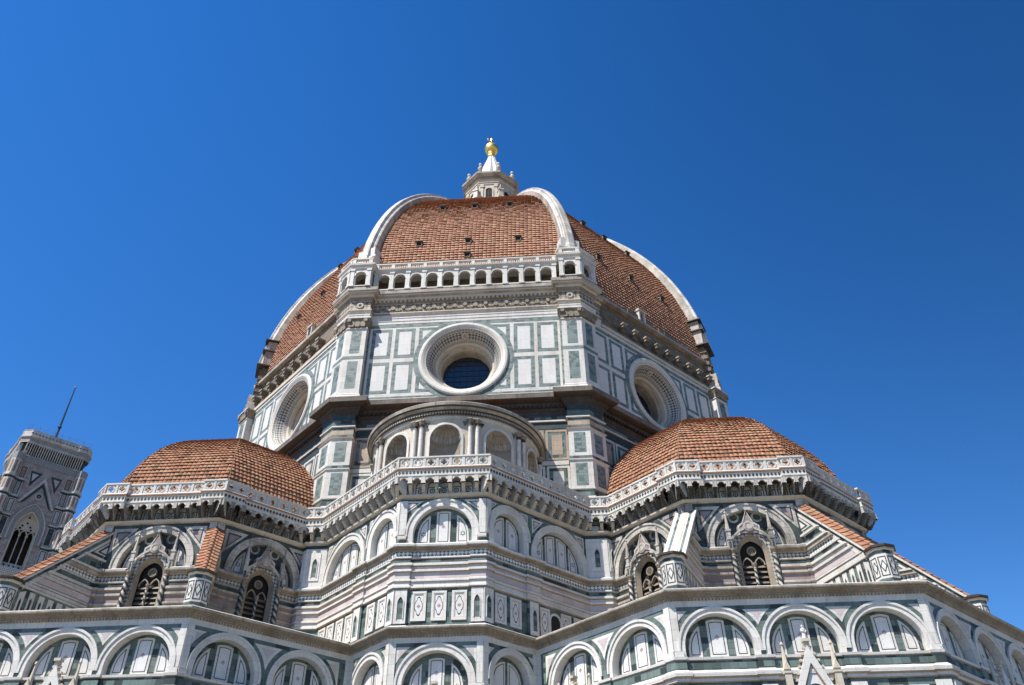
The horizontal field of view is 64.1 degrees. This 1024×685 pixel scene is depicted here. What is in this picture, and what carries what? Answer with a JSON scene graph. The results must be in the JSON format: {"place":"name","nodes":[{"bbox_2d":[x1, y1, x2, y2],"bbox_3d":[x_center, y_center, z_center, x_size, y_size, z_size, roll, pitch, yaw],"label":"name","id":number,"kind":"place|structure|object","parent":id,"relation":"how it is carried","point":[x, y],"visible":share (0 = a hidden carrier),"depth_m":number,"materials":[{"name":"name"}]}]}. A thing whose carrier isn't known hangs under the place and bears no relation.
{"place":"outdoors","nodes":[
{"label":"outdoors","id":0,"kind":"place"},
{"bbox_2d":[0,138,1023,684],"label":"cathedral","id":1,"kind":"structure","parent":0,"point":[530,378],"depth_m":61.26,"materials":[{"name":"stone"}]},
{"bbox_2d":[437,480,442,490],"bbox_3d":[-5.211,10.227,59.316,0.440,0.950,0.429,-3,-38,3],"label":"lamp","id":2,"kind":"object","parent":1,"relation":"hanging from","point":[439,488],"visible":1,"depth_m":59.07,"materials":[{"name":"grey metal"}]},
{"bbox_2d":[800,625,806,637],"bbox_3d":[16.568,16.459,46.482,0.292,0.806,0.241,-27,-45,29],"label":"statue","id":3,"kind":"object","parent":1,"relation":"on","point":[802,630],"visible":1,"depth_m":46.42,"materials":[{"name":"white stone"}]},
{"bbox_2d":[0,0,1023,630],"label":"sky","id":4,"kind":"structure","parent":0,"point":[834,189],"materials":[{"name":"blue"}]},
{"label":"piazza ground","id":5,"kind":"structure","parent":0,"visible":0},
{"bbox_2d":[0,424,92,574],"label":"bell tower","id":6,"kind":"structure","parent":5,"relation":"on","point":[43,477],"depth_m":149.43,"materials":[{"name":"stone"}]},
{"bbox_2d":[0,515,35,569],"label":"traceried window","id":7,"kind":"structure","parent":6,"relation":"in","point":[27,523],"depth_m":145.50,"materials":[{"name":"white stone"}]},
{"bbox_2d":[55,387,76,436],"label":"flagpole","id":8,"kind":"object","parent":6,"relation":"on","point":[59,427],"visible":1,"depth_m":159.81,"materials":[{"name":"grey metal"}]}
]}

